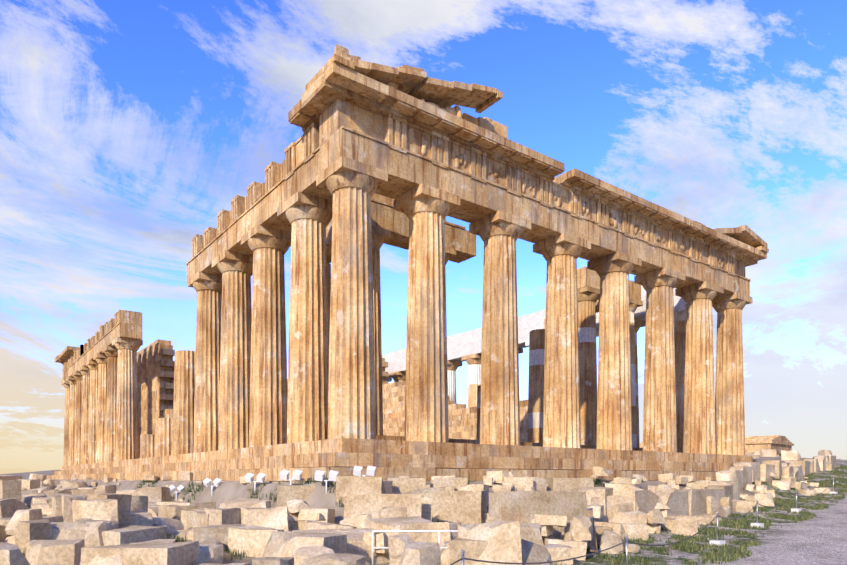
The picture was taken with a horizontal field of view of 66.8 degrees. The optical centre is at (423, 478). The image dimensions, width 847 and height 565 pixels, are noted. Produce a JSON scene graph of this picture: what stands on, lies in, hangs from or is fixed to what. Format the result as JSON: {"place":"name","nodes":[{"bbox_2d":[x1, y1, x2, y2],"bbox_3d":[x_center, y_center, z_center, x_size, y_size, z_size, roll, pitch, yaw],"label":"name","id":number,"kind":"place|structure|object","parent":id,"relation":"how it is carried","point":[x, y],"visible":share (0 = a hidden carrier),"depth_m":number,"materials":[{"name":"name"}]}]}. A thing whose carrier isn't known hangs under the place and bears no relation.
{"place":"outdoors","nodes":[
{"label":"outdoors","id":0,"kind":"place"},
{"bbox_2d":[137,339,527,456],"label":"temple cella walls","id":1,"kind":"structure","parent":0,"point":[155,371],"depth_m":60.87,"materials":[{"name":"beige stone"}]},
{"bbox_2d":[0,456,846,564],"bbox_3d":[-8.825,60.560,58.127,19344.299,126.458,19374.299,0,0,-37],"label":"terrain","id":2,"kind":"structure","parent":0,"point":[820,538],"depth_m":21.54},
{"bbox_2d":[169,466,375,500],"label":"floodlights","id":3,"kind":"object","parent":2,"relation":"on","point":[297,474],"visible":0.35,"depth_m":22.14,"materials":[{"name":"white painted metal"},{"name":"glass"}]},
{"bbox_2d":[54,479,715,482],"bbox_3d":[-11.530,2.592,60.738,34.928,4.995,73.535,0,0,-37],"label":"temple foundation","id":4,"kind":"object","parent":2,"relation":"on","point":[200,481],"visible":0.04,"depth_m":31.91,"materials":[{"name":"beige stone"}]},
{"bbox_2d":[61,380,69,465],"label":"column","id":5,"kind":"structure","parent":4,"relation":"on","point":[65,384],"depth_m":78.30,"materials":[{"name":"stone"}]},
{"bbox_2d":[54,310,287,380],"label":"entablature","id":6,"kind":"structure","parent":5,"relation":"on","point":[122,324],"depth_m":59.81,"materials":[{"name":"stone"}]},
{"bbox_2d":[66,376,75,465],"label":"column","id":7,"kind":"structure","parent":4,"relation":"on","point":[71,380],"depth_m":75.35,"materials":[{"name":"stone"}]},
{"bbox_2d":[72,371,82,464],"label":"column","id":8,"kind":"structure","parent":4,"relation":"on","point":[77,376],"depth_m":71.92,"materials":[{"name":"stone"}]},
{"bbox_2d":[78,366,89,463],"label":"column","id":9,"kind":"structure","parent":4,"relation":"on","point":[84,371],"depth_m":68.49,"materials":[{"name":"stone"}]},
{"bbox_2d":[85,360,97,463],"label":"column","id":10,"kind":"structure","parent":4,"relation":"on","point":[92,365],"depth_m":65.06,"materials":[{"name":"stone"}]},
{"bbox_2d":[93,353,107,462],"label":"column","id":11,"kind":"structure","parent":4,"relation":"on","point":[101,359],"depth_m":61.62,"materials":[{"name":"stone"}]},
{"bbox_2d":[102,346,117,461],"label":"column","id":12,"kind":"structure","parent":4,"relation":"on","point":[110,353],"depth_m":58.20,"materials":[{"name":"stone"}]},
{"bbox_2d":[112,337,142,460],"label":"column","id":13,"kind":"structure","parent":4,"relation":"on","point":[127,435],"depth_m":54.86,"materials":[{"name":"stone"}]},
{"bbox_2d":[188,271,221,452],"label":"column","id":14,"kind":"structure","parent":4,"relation":"on","point":[207,287],"depth_m":37.66,"materials":[{"name":"stone"}]},
{"bbox_2d":[212,250,252,449],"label":"column","id":15,"kind":"structure","parent":4,"relation":"on","point":[235,269],"depth_m":34.24,"materials":[{"name":"stone"}]},
{"bbox_2d":[241,224,290,446],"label":"column","id":16,"kind":"structure","parent":4,"relation":"on","point":[269,247],"depth_m":30.82,"materials":[{"name":"stone"}]},
{"bbox_2d":[277,191,332,442],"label":"column","id":17,"kind":"structure","parent":4,"relation":"on","point":[308,217],"depth_m":27.39,"materials":[{"name":"stone"}]},
{"bbox_2d":[316,156,387,438],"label":"column","id":18,"kind":"structure","parent":4,"relation":"on","point":[351,185],"depth_m":24.45,"materials":[{"name":"stone"}]},
{"bbox_2d":[186,62,766,296],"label":"entablature","id":19,"kind":"structure","parent":18,"relation":"on","point":[407,142],"depth_m":28.67,"materials":[{"name":"stone"}]},
{"bbox_2d":[192,161,282,257],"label":"stone blocks","id":20,"kind":"structure","parent":19,"relation":"on","point":[256,191],"depth_m":32.45,"materials":[{"name":"stone"}]},
{"bbox_2d":[387,82,461,117],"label":"pediment statues","id":21,"kind":"object","parent":19,"relation":"on","point":[456,110],"visible":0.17,"depth_m":26.79,"materials":[{"name":"stone"}]},
{"bbox_2d":[305,44,768,252],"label":"pediment remains","id":22,"kind":"object","parent":19,"relation":"on","point":[416,82],"visible":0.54,"depth_m":26.36,"materials":[{"name":"stone"}]},
{"bbox_2d":[372,226,390,434],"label":"column","id":23,"kind":"structure","parent":4,"relation":"on","point":[380,236],"depth_m":31.34,"materials":[{"name":"stone"}]},
{"bbox_2d":[388,371,405,383],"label":"column","id":24,"kind":"structure","parent":4,"relation":"on","point":[399,376],"depth_m":72.04,"materials":[{"name":"stone"}]},
{"bbox_2d":[393,183,459,442],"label":"column","id":25,"kind":"structure","parent":4,"relation":"on","point":[425,208],"depth_m":26.65,"materials":[{"name":"stone"}]},
{"bbox_2d":[445,246,455,276],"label":"column","id":26,"kind":"structure","parent":4,"relation":"on","point":[450,252],"depth_m":33.92,"materials":[{"name":"stone"}]},
{"bbox_2d":[447,360,461,403],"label":"column","id":27,"kind":"structure","parent":4,"relation":"on","point":[452,366],"depth_m":65.28,"materials":[{"name":"stone"}]},
{"bbox_2d":[461,353,480,407],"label":"column","id":28,"kind":"structure","parent":4,"relation":"on","point":[473,361],"depth_m":61.86,"materials":[{"name":"stone"}]},
{"bbox_2d":[469,210,530,445],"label":"column","id":29,"kind":"structure","parent":4,"relation":"on","point":[498,232],"depth_m":29.23,"materials":[{"name":"stone"}]},
{"bbox_2d":[533,232,590,447],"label":"column","id":30,"kind":"structure","parent":4,"relation":"on","point":[561,252],"depth_m":31.81,"materials":[{"name":"stone"}]},
{"bbox_2d":[577,286,599,445],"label":"column","id":31,"kind":"structure","parent":4,"relation":"on","point":[588,296],"depth_m":41.13,"materials":[{"name":"stone"}]},
{"bbox_2d":[587,251,641,450],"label":"column","id":32,"kind":"structure","parent":4,"relation":"on","point":[614,398],"depth_m":34.39,"materials":[{"name":"stone"}]},
{"bbox_2d":[629,298,642,447],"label":"column","id":33,"kind":"structure","parent":4,"relation":"on","point":[634,304],"depth_m":43.73,"materials":[{"name":"stone"}]},
{"bbox_2d":[634,318,645,447],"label":"column","id":34,"kind":"structure","parent":4,"relation":"on","point":[639,323],"depth_m":48.29,"materials":[{"name":"stone"}]},
{"bbox_2d":[382,285,686,377],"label":"temple entablature","id":35,"kind":"structure","parent":34,"relation":"on","point":[460,345],"depth_m":61.18,"materials":[{"name":"stone"}]},
{"bbox_2d":[634,267,684,451],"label":"column","id":36,"kind":"structure","parent":4,"relation":"on","point":[659,418],"depth_m":36.98,"materials":[{"name":"stone"}]},
{"bbox_2d":[674,304,686,452],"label":"column","id":37,"kind":"structure","parent":4,"relation":"on","point":[680,327],"depth_m":44.62,"materials":[{"name":"stone"}]},
{"bbox_2d":[675,281,723,453],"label":"column","id":38,"kind":"structure","parent":4,"relation":"on","point":[699,416],"depth_m":39.55,"materials":[{"name":"stone"}]},
{"bbox_2d":[712,292,752,454],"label":"column","id":39,"kind":"structure","parent":4,"relation":"on","point":[729,413],"depth_m":41.76,"materials":[{"name":"stone"}]},
{"bbox_2d":[372,530,457,564],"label":"rail","id":40,"kind":"object","parent":2,"relation":"on","point":[373,531],"visible":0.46,"depth_m":13.49,"materials":[{"name":"white metal"}]},
{"bbox_2d":[47,435,784,480],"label":"temple steps","id":41,"kind":"structure","parent":2,"relation":"on","point":[386,456],"depth_m":29.12,"materials":[{"name":"beige stone"}]},
{"bbox_2d":[140,434,154,457],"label":"column","id":42,"kind":"structure","parent":41,"relation":"on","point":[147,445],"depth_m":47.83,"materials":[{"name":"stone"}]},
{"bbox_2d":[155,418,172,456],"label":"column","id":43,"kind":"structure","parent":41,"relation":"on","point":[164,438],"depth_m":44.41,"materials":[{"name":"stone"}]},
{"bbox_2d":[173,350,195,454],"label":"column","id":44,"kind":"structure","parent":41,"relation":"on","point":[183,411],"depth_m":41.05,"materials":[{"name":"stone"}]},
{"bbox_2d":[476,385,480,439],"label":"column","id":45,"kind":"structure","parent":41,"relation":"on","point":[478,409],"depth_m":36.48,"materials":[{"name":"stone"}]},
{"bbox_2d":[528,329,544,442],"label":"column","id":46,"kind":"structure","parent":41,"relation":"on","point":[536,381],"depth_m":38.66,"materials":[{"name":"stone"}]},
{"bbox_2d":[0,449,835,564],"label":"ruin blocks","id":47,"kind":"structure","parent":2,"relation":"on","point":[83,523],"depth_m":17.33,"materials":[{"name":"stone"}]},
{"bbox_2d":[11,465,846,564],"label":"grass and shrubs","id":48,"kind":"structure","parent":2,"relation":"on","point":[711,533],"depth_m":21.54,"materials":[{"name":"green plant"}]},
{"bbox_2d":[513,510,597,551],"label":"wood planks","id":49,"kind":"object","parent":2,"relation":"on","point":[592,542],"visible":0.54,"depth_m":16.47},
{"bbox_2d":[450,477,837,564],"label":"rope barrier","id":50,"kind":"object","parent":2,"relation":"on","point":[722,542],"visible":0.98,"depth_m":14.29,"materials":[{"name":"fabric"}]},
{"bbox_2d":[640,435,793,456],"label":"distant building","id":51,"kind":"structure","parent":2,"relation":"on","point":[778,443],"depth_m":115.47,"materials":[{"name":"stone"}]},
{"bbox_2d":[0,0,846,473],"label":"sky","id":52,"kind":"structure","parent":0,"point":[127,127],"materials":[{"name":"blue"}]},
{"bbox_2d":[326,193,640,346],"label":"temple pronaos beams","id":53,"kind":"structure","parent":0,"point":[461,240],"depth_m":34.06,"materials":[{"name":"beige stone"}]}
]}

